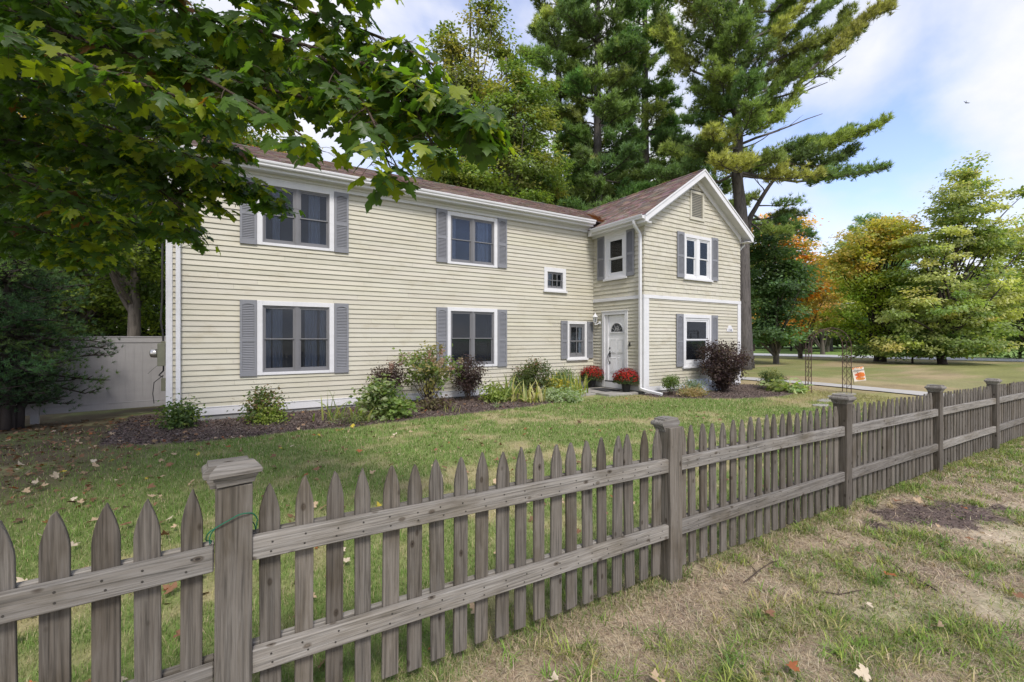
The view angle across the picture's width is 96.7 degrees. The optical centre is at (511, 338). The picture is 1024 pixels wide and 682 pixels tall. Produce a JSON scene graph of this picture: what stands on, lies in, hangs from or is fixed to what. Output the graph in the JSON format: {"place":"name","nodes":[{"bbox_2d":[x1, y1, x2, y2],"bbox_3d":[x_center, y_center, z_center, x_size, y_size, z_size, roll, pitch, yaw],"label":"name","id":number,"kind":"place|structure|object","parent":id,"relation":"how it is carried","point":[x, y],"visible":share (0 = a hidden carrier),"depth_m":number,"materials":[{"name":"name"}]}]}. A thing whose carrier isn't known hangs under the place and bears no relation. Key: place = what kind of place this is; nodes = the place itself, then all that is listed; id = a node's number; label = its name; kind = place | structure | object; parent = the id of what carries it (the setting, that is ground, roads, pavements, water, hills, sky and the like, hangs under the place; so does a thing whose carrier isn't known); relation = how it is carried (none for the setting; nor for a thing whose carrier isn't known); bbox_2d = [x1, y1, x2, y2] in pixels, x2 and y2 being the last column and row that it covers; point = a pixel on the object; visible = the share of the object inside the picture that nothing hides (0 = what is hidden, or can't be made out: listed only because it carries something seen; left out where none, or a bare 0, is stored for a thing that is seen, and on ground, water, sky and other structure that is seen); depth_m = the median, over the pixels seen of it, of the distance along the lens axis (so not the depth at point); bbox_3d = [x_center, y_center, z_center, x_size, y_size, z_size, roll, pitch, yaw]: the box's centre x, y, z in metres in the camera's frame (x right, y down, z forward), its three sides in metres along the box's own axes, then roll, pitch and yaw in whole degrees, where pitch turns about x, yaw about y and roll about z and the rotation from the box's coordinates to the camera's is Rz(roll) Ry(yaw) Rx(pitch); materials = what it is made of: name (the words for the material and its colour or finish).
{"place":"outdoors","nodes":[
{"label":"outdoors","id":0,"kind":"place"},
{"bbox_2d":[0,341,1023,681],"bbox_3d":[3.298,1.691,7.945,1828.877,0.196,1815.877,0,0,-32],"label":"ground","id":1,"kind":"structure","parent":0,"point":[922,373],"depth_m":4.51,"materials":[{"name":"green plant"}]},
{"bbox_2d":[49,471,58,478],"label":"fallen leaf","id":2,"kind":"object","parent":1,"relation":"on","point":[55,475],"visible":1,"depth_m":5.25,"materials":[{"name":"plant"}]},
{"bbox_2d":[0,252,123,430],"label":"hemlock tree","id":3,"kind":"object","parent":1,"relation":"on","point":[13,367],"visible":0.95,"depth_m":8.78,"materials":[{"name":"green plant"}]},
{"bbox_2d":[0,161,163,335],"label":"oak tree","id":4,"kind":"object","parent":1,"relation":"on","point":[91,310],"visible":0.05,"depth_m":18.07,"materials":[{"name":"green plant"}]},
{"bbox_2d":[0,336,165,424],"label":"privacy fence","id":5,"kind":"object","parent":1,"relation":"on","point":[131,382],"visible":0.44,"depth_m":10.25,"materials":[{"name":"grey plastic"}]},
{"bbox_2d":[0,161,165,335],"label":"woodland","id":6,"kind":"object","parent":1,"relation":"on","point":[122,333],"visible":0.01,"depth_m":22.58,"materials":[{"name":"green plant"}]},
{"bbox_2d":[16,79,280,334],"bbox_3d":[-16.946,-5.712,18.860,14.671,15.319,7.435,0,0,-3],"label":"maple tree","id":7,"kind":"object","parent":1,"relation":"on","point":[63,169],"visible":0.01,"depth_m":18.94,"materials":[{"name":"green plant"}]},
{"bbox_2d":[20,0,283,335],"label":"maple tree","id":8,"kind":"object","parent":1,"relation":"on","point":[130,292],"visible":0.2,"depth_m":15.62,"materials":[{"name":"green plant"}]},
{"bbox_2d":[163,582,177,594],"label":"fallen leaf","id":9,"kind":"object","parent":1,"relation":"on","point":[171,588],"visible":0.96,"depth_m":2.87,"materials":[{"name":"brown plant"}]},
{"bbox_2d":[149,393,211,429],"bbox_3d":[-6.314,1.375,8.614,0.980,0.692,0.912,0,0,17],"label":"holly shrub","id":10,"kind":"object","parent":1,"relation":"on","point":[181,415],"visible":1,"depth_m":8.49,"materials":[{"name":"green plant"}]},
{"bbox_2d":[0,0,518,276],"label":"maple tree","id":11,"kind":"object","parent":1,"relation":"on","point":[255,76],"visible":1,"depth_m":2.84,"materials":[{"name":"green plant"}]},
{"bbox_2d":[227,381,292,422],"bbox_3d":[-5.035,1.312,9.135,1.018,0.862,1.077,0,0,36],"label":"spirea shrub","id":12,"kind":"object","parent":1,"relation":"on","point":[258,397],"visible":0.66,"depth_m":9.07,"materials":[{"name":"green plant"}]},
{"bbox_2d":[244,396,294,424],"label":"spirea shrub","id":13,"kind":"object","parent":1,"relation":"on","point":[270,419],"visible":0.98,"depth_m":8.88,"materials":[{"name":"green plant"}]},
{"bbox_2d":[243,129,322,158],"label":"maple tree","id":14,"kind":"object","parent":1,"relation":"on","point":[279,142],"depth_m":23.58,"materials":[{"name":"green plant"}]},
{"bbox_2d":[310,389,349,421],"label":"iris plant","id":15,"kind":"object","parent":1,"relation":"on","point":[329,413],"visible":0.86,"depth_m":9.20,"materials":[{"name":"green plant"}]},
{"bbox_2d":[326,408,380,426],"bbox_3d":[-3.078,1.486,8.870,1.108,0.378,1.282,0,0,-32],"label":"creeping thyme","id":16,"kind":"object","parent":1,"relation":"on","point":[342,418],"visible":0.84,"depth_m":8.71,"materials":[{"name":"green plant"}]},
{"bbox_2d":[333,398,382,422],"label":"iris plant","id":17,"kind":"object","parent":1,"relation":"on","point":[369,415],"visible":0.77,"depth_m":8.90,"materials":[{"name":"green plant"}]},
{"bbox_2d":[347,372,405,421],"bbox_3d":[-2.736,1.177,9.240,1.128,1.068,1.061,0,0,24],"label":"peony plant","id":18,"kind":"object","parent":1,"relation":"on","point":[377,389],"visible":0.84,"depth_m":9.14,"materials":[{"name":"green plant"}]},
{"bbox_2d":[365,360,408,398],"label":"barberry shrub","id":19,"kind":"object","parent":1,"relation":"on","point":[394,375],"visible":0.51,"depth_m":10.75,"materials":[{"name":"purple plant"}]},
{"bbox_2d":[370,387,422,421],"bbox_3d":[-2.358,1.358,9.251,1.100,0.707,0.994,0,0,-32],"label":"peony plant","id":20,"kind":"object","parent":1,"relation":"on","point":[402,407],"visible":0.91,"depth_m":9.12,"materials":[{"name":"green plant"}]},
{"bbox_2d":[0,394,820,681],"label":"leaf litter","id":21,"kind":"object","parent":1,"relation":"on","point":[11,471],"visible":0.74,"depth_m":6.66,"materials":[{"name":"brown plant"}]},
{"bbox_2d":[389,340,464,403],"bbox_3d":[-2.102,0.852,11.135,1.914,1.597,1.893,0,0,-32],"label":"hydrangea shrub","id":22,"kind":"object","parent":1,"relation":"on","point":[429,374],"visible":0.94,"depth_m":10.94,"materials":[{"name":"green plant"}]},
{"bbox_2d":[413,394,458,411],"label":"coral bells","id":23,"kind":"object","parent":1,"relation":"on","point":[432,404],"visible":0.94,"depth_m":10.26,"materials":[{"name":"brown plant"}]},
{"bbox_2d":[148,137,753,420],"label":"house","id":24,"kind":"structure","parent":1,"relation":"on","point":[340,290],"depth_m":12.19,"materials":[{"name":"beige wood"}]},
{"bbox_2d":[149,197,165,402],"bbox_3d":[-7.056,-0.850,9.047,0.292,4.301,0.280,0,0,-32],"label":"electric meter","id":25,"kind":"object","parent":24,"relation":"attached to","point":[159,353],"visible":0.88,"depth_m":9.05,"materials":[{"name":"paint"}]},
{"bbox_2d":[257,300,333,374],"bbox_3d":[-4.860,-0.008,10.275,1.575,1.621,0.158,0,0,-32],"label":"window","id":26,"kind":"structure","parent":24,"relation":"in","point":[326,310],"depth_m":10.22,"materials":[{"name":"white glass"}]},
{"bbox_2d":[257,179,333,251],"bbox_3d":[-4.860,-2.732,10.275,1.575,1.421,0.158,0,0,-32],"label":"window","id":27,"kind":"structure","parent":24,"relation":"in","point":[314,194],"depth_m":10.30,"materials":[{"name":"white glass"}]},
{"bbox_2d":[448,307,497,366],"bbox_3d":[-1.110,-0.020,12.611,1.550,1.636,0.158,0,0,-32],"label":"window","id":28,"kind":"structure","parent":24,"relation":"in","point":[472,311],"depth_m":12.59,"materials":[{"name":"white plastic"}]},
{"bbox_2d":[448,211,497,267],"bbox_3d":[-1.110,-2.700,12.611,1.550,1.406,0.158,0,0,-32],"label":"window","id":29,"kind":"structure","parent":24,"relation":"in","point":[482,222],"depth_m":12.66,"materials":[{"name":"white glass"}]},
{"bbox_2d":[543,267,567,292],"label":"window","id":30,"kind":"structure","parent":24,"relation":"in","point":[547,270],"depth_m":14.07,"materials":[{"name":"white glass"}]},
{"bbox_2d":[566,321,588,360],"bbox_3d":[2.053,0.079,14.559,0.880,1.243,0.195,0,0,-32],"label":"window","id":31,"kind":"structure","parent":24,"relation":"in","point":[582,326],"depth_m":14.61,"materials":[{"name":"white plastic"}]},
{"bbox_2d":[587,213,604,221],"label":"fallen needles","id":32,"kind":"object","parent":24,"relation":"on","point":[595,217],"visible":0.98,"depth_m":15.76,"materials":[{"name":"brown plant"}]},
{"bbox_2d":[593,312,600,324],"bbox_3d":[2.708,-0.634,14.637,0.247,0.431,0.173,0,0,-20],"label":"wall lantern","id":33,"kind":"object","parent":24,"relation":"attached to","point":[594,320],"depth_m":14.60,"materials":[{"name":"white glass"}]},
{"bbox_2d":[603,231,627,281],"bbox_3d":[3.228,-2.526,14.069,0.195,1.453,1.000,0,0,-32],"label":"window","id":34,"kind":"structure","parent":24,"relation":"in","point":[614,244],"depth_m":14.09,"materials":[{"name":"white glass"}]},
{"bbox_2d":[608,315,624,380],"bbox_3d":[3.227,0.305,14.065,0.132,2.050,0.716,0,0,-32],"label":"door","id":35,"kind":"structure","parent":24,"relation":"in","point":[616,354],"depth_m":14.10,"materials":[{"name":"paint"}]},
{"bbox_2d":[682,314,711,368],"bbox_3d":[5.829,0.091,14.394,1.465,1.678,0.195,0,0,-32],"label":"window","id":36,"kind":"structure","parent":24,"relation":"in","point":[697,328],"depth_m":14.35,"materials":[{"name":"white glass"}]},
{"bbox_2d":[683,233,712,281],"bbox_3d":[5.850,-2.522,14.407,1.435,1.423,0.195,0,0,-32],"label":"window","id":37,"kind":"structure","parent":24,"relation":"in","point":[698,249],"depth_m":14.38,"materials":[{"name":"white glass"}]},
{"bbox_2d":[687,378,716,390],"bbox_3d":[5.985,1.440,14.129,1.000,0.320,0.510,0,0,-32],"label":"window well cover","id":38,"kind":"object","parent":24,"relation":"attached to","point":[708,386],"depth_m":14.10,"materials":[{"name":"clear plastic"}]},
{"bbox_2d":[410,0,524,180],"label":"birch tree","id":39,"kind":"object","parent":1,"relation":"on","point":[468,78],"visible":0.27,"depth_m":25.65,"materials":[{"name":"green plant"}]},
{"bbox_2d":[447,354,492,399],"bbox_3d":[-1.213,1.014,11.944,1.327,1.283,1.343,0,0,-32],"label":"barberry shrub","id":40,"kind":"object","parent":1,"relation":"on","point":[466,383],"visible":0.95,"depth_m":11.78,"materials":[{"name":"purple plant"}]},
{"bbox_2d":[469,602,474,613],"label":"fallen leaf","id":41,"kind":"object","parent":1,"relation":"on","point":[472,605],"visible":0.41,"depth_m":2.68,"materials":[{"name":"plant"}]},
{"bbox_2d":[395,145,554,204],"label":"maple tree","id":42,"kind":"object","parent":1,"relation":"on","point":[465,178],"visible":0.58,"depth_m":20.08,"materials":[{"name":"green plant"}]},
{"bbox_2d":[475,377,513,402],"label":"hydrangea shrub","id":43,"kind":"object","parent":1,"relation":"on","point":[493,395],"visible":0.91,"depth_m":11.47,"materials":[{"name":"green plant"}]},
{"bbox_2d":[426,46,576,204],"bbox_3d":[-0.384,-6.064,22.447,7.118,16.218,6.115,0,0,13],"label":"maple tree","id":44,"kind":"object","parent":1,"relation":"on","point":[519,169],"visible":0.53,"depth_m":21.64,"materials":[{"name":"green plant"}]},
{"bbox_2d":[491,372,524,402],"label":"iris plant","id":45,"kind":"object","parent":1,"relation":"on","point":[510,387],"visible":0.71,"depth_m":11.61,"materials":[{"name":"green plant"}]},
{"bbox_2d":[0,378,1023,681],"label":"picket fence","id":46,"kind":"object","parent":1,"relation":"on","point":[938,428],"visible":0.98,"depth_m":2.20,"materials":[{"name":"grey wood"}]},
{"bbox_2d":[205,512,257,544],"bbox_3d":[-1.079,0.714,1.756,0.169,0.112,0.146,0,0,-32],"label":"garden wire","id":47,"kind":"object","parent":46,"relation":"on","point":[212,530],"visible":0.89,"depth_m":1.71,"materials":[{"name":"green plastic"}]},
{"bbox_2d":[509,379,552,402],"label":"daylily plant","id":48,"kind":"object","parent":1,"relation":"on","point":[538,392],"visible":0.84,"depth_m":11.44,"materials":[{"name":"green plant"}]},
{"bbox_2d":[510,355,556,393],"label":"spirea shrub","id":49,"kind":"object","parent":1,"relation":"on","point":[534,367],"visible":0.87,"depth_m":12.83,"materials":[{"name":"green plant"}]},
{"bbox_2d":[547,671,563,681],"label":"fallen leaf","id":50,"kind":"object","parent":1,"relation":"on","point":[555,677],"visible":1,"depth_m":2.11,"materials":[{"name":"beige plant"}]},
{"bbox_2d":[538,365,573,390],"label":"iris plant","id":51,"kind":"object","parent":1,"relation":"on","point":[563,377],"visible":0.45,"depth_m":12.80,"materials":[{"name":"green plant"}]},
{"bbox_2d":[97,384,1015,531],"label":"bark mulch","id":52,"kind":"object","parent":1,"relation":"on","point":[300,425],"visible":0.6,"depth_m":8.45,"materials":[{"name":"brown wood"}]},
{"bbox_2d":[541,373,575,392],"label":"amsonia plant","id":53,"kind":"object","parent":1,"relation":"on","point":[561,382],"visible":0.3,"depth_m":12.70,"materials":[{"name":"green plant"}]},
{"bbox_2d":[533,382,588,403],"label":"lambs ear plant","id":54,"kind":"object","parent":1,"relation":"on","point":[551,394],"visible":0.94,"depth_m":11.65,"materials":[{"name":"green plant"}]},
{"bbox_2d":[514,0,618,207],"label":"pine tree","id":55,"kind":"object","parent":1,"relation":"on","point":[552,39],"visible":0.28,"depth_m":27.94,"materials":[{"name":"green plant"}]},
{"bbox_2d":[556,364,578,384],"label":"boxwood shrub","id":56,"kind":"object","parent":1,"relation":"on","point":[565,372],"visible":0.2,"depth_m":13.91,"materials":[{"name":"green plant"}]},
{"bbox_2d":[562,371,590,396],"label":"iris plant","id":57,"kind":"object","parent":1,"relation":"on","point":[579,385],"visible":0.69,"depth_m":12.79,"materials":[{"name":"green plant"}]},
{"bbox_2d":[546,0,659,210],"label":"pine tree","id":58,"kind":"object","parent":1,"relation":"on","point":[613,82],"visible":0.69,"depth_m":26.19,"materials":[{"name":"green plant"}]},
{"bbox_2d":[554,157,665,204],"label":"oak tree","id":59,"kind":"object","parent":1,"relation":"on","point":[613,195],"visible":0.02,"depth_m":32.93,"materials":[{"name":"green plant"}]},
{"bbox_2d":[601,0,695,189],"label":"pine tree","id":60,"kind":"object","parent":1,"relation":"on","point":[666,125],"visible":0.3,"depth_m":28.73,"materials":[{"name":"green plant"}]},
{"bbox_2d":[648,668,664,681],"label":"fallen leaf","id":61,"kind":"object","parent":1,"relation":"on","point":[655,673],"visible":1,"depth_m":2.12,"materials":[{"name":"beige plant"}]},
{"bbox_2d":[661,374,680,395],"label":"boxwood shrub","id":62,"kind":"object","parent":1,"relation":"on","point":[672,381],"visible":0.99,"depth_m":12.89,"materials":[{"name":"green plant"}]},
{"bbox_2d":[649,107,694,159],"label":"pine tree","id":63,"kind":"object","parent":1,"relation":"on","point":[675,114],"depth_m":35.32,"materials":[{"name":"green plant"}]},
{"bbox_2d":[675,373,708,395],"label":"lavender plant","id":64,"kind":"object","parent":1,"relation":"on","point":[692,384],"visible":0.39,"depth_m":13.04,"materials":[{"name":"green plant"}]},
{"bbox_2d":[673,381,712,397],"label":"sedge plant","id":65,"kind":"object","parent":1,"relation":"on","point":[692,392],"visible":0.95,"depth_m":12.54,"materials":[{"name":"beige plant"}]},
{"bbox_2d":[694,338,755,391],"bbox_3d":[6.407,0.819,13.722,1.700,1.665,1.741,0,0,18],"label":"ninebark shrub","id":66,"kind":"object","parent":1,"relation":"on","point":[723,379],"visible":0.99,"depth_m":13.48,"materials":[{"name":"purple plant"}]},
{"bbox_2d":[702,142,782,280],"bbox_3d":[14.688,-6.257,33.125,7.020,16.313,8.265,0,0,-32],"label":"pine tree","id":67,"kind":"object","parent":1,"relation":"on","point":[725,185],"visible":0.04,"depth_m":31.95,"materials":[{"name":"green plant"}]},
{"bbox_2d":[744,561,776,582],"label":"twig","id":68,"kind":"object","parent":1,"relation":"on","point":[750,577],"visible":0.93,"depth_m":3.18,"materials":[{"name":"brown wood"}]},
{"bbox_2d":[766,609,774,616],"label":"fallen leaf","id":69,"kind":"object","parent":1,"relation":"on","point":[770,612],"visible":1,"depth_m":2.62,"materials":[{"name":"plant"}]},
{"bbox_2d":[642,0,900,369],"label":"white pine","id":70,"kind":"object","parent":1,"relation":"on","point":[731,24],"visible":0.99,"depth_m":23.39,"materials":[{"name":"green plant"}]},
{"bbox_2d":[754,367,788,388],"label":"boxwood shrub","id":71,"kind":"object","parent":1,"relation":"on","point":[769,376],"visible":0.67,"depth_m":14.38,"materials":[{"name":"green plant"}]},
{"bbox_2d":[759,377,814,394],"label":"hosta plant","id":72,"kind":"object","parent":1,"relation":"on","point":[778,386],"visible":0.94,"depth_m":13.69,"materials":[{"name":"green plant"}]},
{"bbox_2d":[750,219,831,363],"bbox_3d":[16.552,-2.829,28.828,5.974,9.316,6.101,0,0,31],"label":"oak tree","id":73,"kind":"object","parent":1,"relation":"on","point":[784,282],"visible":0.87,"depth_m":28.09,"materials":[{"name":"green plant"}]},
{"bbox_2d":[747,161,836,368],"bbox_3d":[14.653,-3.911,24.283,4.709,11.446,3.419,0,0,-32],"label":"pine tree","id":74,"kind":"object","parent":1,"relation":"on","point":[777,220],"visible":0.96,"depth_m":24.04,"materials":[{"name":"green plant"}]},
{"bbox_2d":[786,661,799,671],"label":"fallen leaf","id":75,"kind":"object","parent":1,"relation":"on","point":[792,665],"visible":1,"depth_m":2.18,"materials":[{"name":"orange plant"}]},
{"bbox_2d":[750,206,841,357],"bbox_3d":[22.623,-4.266,37.275,8.504,12.275,7.001,0,0,-32],"label":"maple tree","id":76,"kind":"object","parent":1,"relation":"on","point":[800,347],"visible":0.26,"depth_m":36.05,"materials":[{"name":"plant"}]},
{"bbox_2d":[788,279,843,352],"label":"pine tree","id":77,"kind":"object","parent":1,"relation":"on","point":[816,329],"visible":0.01,"depth_m":49.79,"materials":[{"name":"green plant"}]},
{"bbox_2d":[798,265,854,353],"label":"maple tree","id":78,"kind":"object","parent":1,"relation":"on","point":[821,345],"visible":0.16,"depth_m":45.41,"materials":[{"name":"orange plant"}]},
{"bbox_2d":[805,328,851,392],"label":"garden arch","id":79,"kind":"structure","parent":1,"relation":"on","point":[813,336],"depth_m":13.87,"materials":[{"name":"metal"}]},
{"bbox_2d":[851,366,865,382],"bbox_3d":[10.310,1.095,13.523,0.344,0.517,0.031,-9,-2,14],"label":"garden flag","id":80,"kind":"object","parent":79,"relation":"hanging from","point":[858,374],"visible":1,"depth_m":13.53,"materials":[{"name":"fabric"}]},
{"bbox_2d":[789,258,867,351],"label":"maple tree","id":81,"kind":"object","parent":1,"relation":"on","point":[828,342],"visible":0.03,"depth_m":53.21,"materials":[{"name":"orange plant"}]},
{"bbox_2d":[815,590,863,594],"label":"twig","id":82,"kind":"object","parent":1,"relation":"on","point":[838,592],"visible":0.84,"depth_m":2.92,"materials":[{"name":"brown wood"}]},
{"bbox_2d":[741,377,943,394],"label":"walkway","id":83,"kind":"structure","parent":1,"relation":"on","point":[868,388],"depth_m":15.09,"materials":[{"name":"concrete"}]},
{"bbox_2d":[818,277,870,350],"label":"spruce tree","id":84,"kind":"object","parent":1,"relation":"on","point":[831,343],"depth_m":56.55,"materials":[{"name":"plant"}]},
{"bbox_2d":[698,458,1023,681],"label":"clover","id":85,"kind":"object","parent":1,"relation":"on","point":[875,679],"visible":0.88,"depth_m":2.60,"materials":[{"name":"green plant"}]},
{"bbox_2d":[854,663,871,681],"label":"fallen leaf","id":86,"kind":"object","parent":1,"relation":"on","point":[863,671],"visible":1,"depth_m":2.14,"materials":[{"name":"beige plant"}]},
{"bbox_2d":[807,261,933,361],"bbox_3d":[25.600,-1.764,31.957,7.902,7.195,5.562,0,0,3],"label":"maple tree","id":87,"kind":"object","parent":1,"relation":"on","point":[871,330],"visible":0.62,"depth_m":31.47,"materials":[{"name":"green plant"}]},
{"bbox_2d":[835,212,923,299],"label":"pine tree","id":88,"kind":"object","parent":1,"relation":"on","point":[870,217],"visible":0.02,"depth_m":61.01,"materials":[{"name":"green plant"}]},
{"bbox_2d":[813,210,956,361],"bbox_3d":[25.758,-3.509,31.993,9.408,10.623,6.775,0,0,-32],"label":"maple tree","id":89,"kind":"object","parent":1,"relation":"on","point":[877,247],"visible":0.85,"depth_m":31.42,"materials":[{"name":"yellow plant"}]},
{"bbox_2d":[751,273,1023,347],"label":"woodland","id":90,"kind":"object","parent":1,"relation":"on","point":[837,343],"visible":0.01,"depth_m":67.86,"materials":[{"name":"green plant"}]},
{"bbox_2d":[888,562,936,590],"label":"twig","id":91,"kind":"object","parent":1,"relation":"on","point":[917,579],"visible":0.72,"depth_m":3.06,"materials":[{"name":"wood"}]},
{"bbox_2d":[913,496,922,502],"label":"fallen leaf","id":92,"kind":"object","parent":1,"relation":"on","point":[918,499],"visible":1,"depth_m":4.57,"materials":[{"name":"plant"}]},
{"bbox_2d":[838,327,1016,363],"bbox_3d":[26.177,0.514,28.756,8.771,2.577,5.433,0,0,29],"label":"shrub thicket","id":93,"kind":"object","parent":1,"relation":"on","point":[939,345],"visible":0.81,"depth_m":27.90,"materials":[{"name":"green plant"}]},
{"bbox_2d":[861,150,1023,363],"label":"pine tree","id":94,"kind":"object","parent":1,"relation":"on","point":[966,308],"visible":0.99,"depth_m":27.94,"materials":[{"name":"green plant"}]},
{"bbox_2d":[961,302,1023,358],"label":"tree","id":95,"kind":"object","parent":1,"relation":"on","point":[1020,349],"visible":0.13,"depth_m":35.70,"materials":[{"name":"green plant"}]},
{"bbox_2d":[967,208,1023,340],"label":"maple tree","id":96,"kind":"object","parent":1,"relation":"on","point":[1019,258],"visible":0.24,"depth_m":30.95,"materials":[{"name":"green plant"}]},
{"bbox_2d":[1012,592,1023,597],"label":"fallen leaf","id":97,"kind":"object","parent":1,"relation":"on","point":[1019,595],"visible":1,"depth_m":2.84,"materials":[{"name":"plant"}]},
{"bbox_2d":[21,0,1023,305],"label":"sky","id":98,"kind":"structure","parent":0,"point":[921,63],"materials":[{"name":"white"}]},
{"bbox_2d":[574,387,638,396],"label":"stone paving","id":99,"kind":"structure","parent":0,"point":[604,393],"depth_m":13.08,"materials":[{"name":"grey stone"}]},
{"bbox_2d":[579,365,604,386],"bbox_3d":[2.545,1.202,14.496,0.841,0.697,0.827,0,0,41],"label":"potted chrysanthemum","id":100,"kind":"object","parent":99,"relation":"on","point":[595,373],"visible":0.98,"depth_m":14.30,"materials":[{"name":"red plant"}]},
{"bbox_2d":[591,388,619,391],"bbox_3d":[2.799,1.544,13.701,0.540,0.020,0.760,0,0,-26],"label":"doormat","id":101,"kind":"object","parent":99,"relation":"on","point":[604,389],"visible":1,"depth_m":13.62,"materials":[{"name":"rubber"}]},
{"bbox_2d":[612,367,639,391],"bbox_3d":[3.337,1.203,13.286,0.833,0.704,0.845,0,0,39],"label":"potted chrysanthemum","id":102,"kind":"object","parent":99,"relation":"on","point":[625,378],"visible":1,"depth_m":13.10,"materials":[{"name":"red plant"}]},
{"bbox_2d":[754,353,1023,361],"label":"road","id":103,"kind":"structure","parent":0,"point":[956,358],"depth_m":35.95,"materials":[{"name":"grey asphalt"}]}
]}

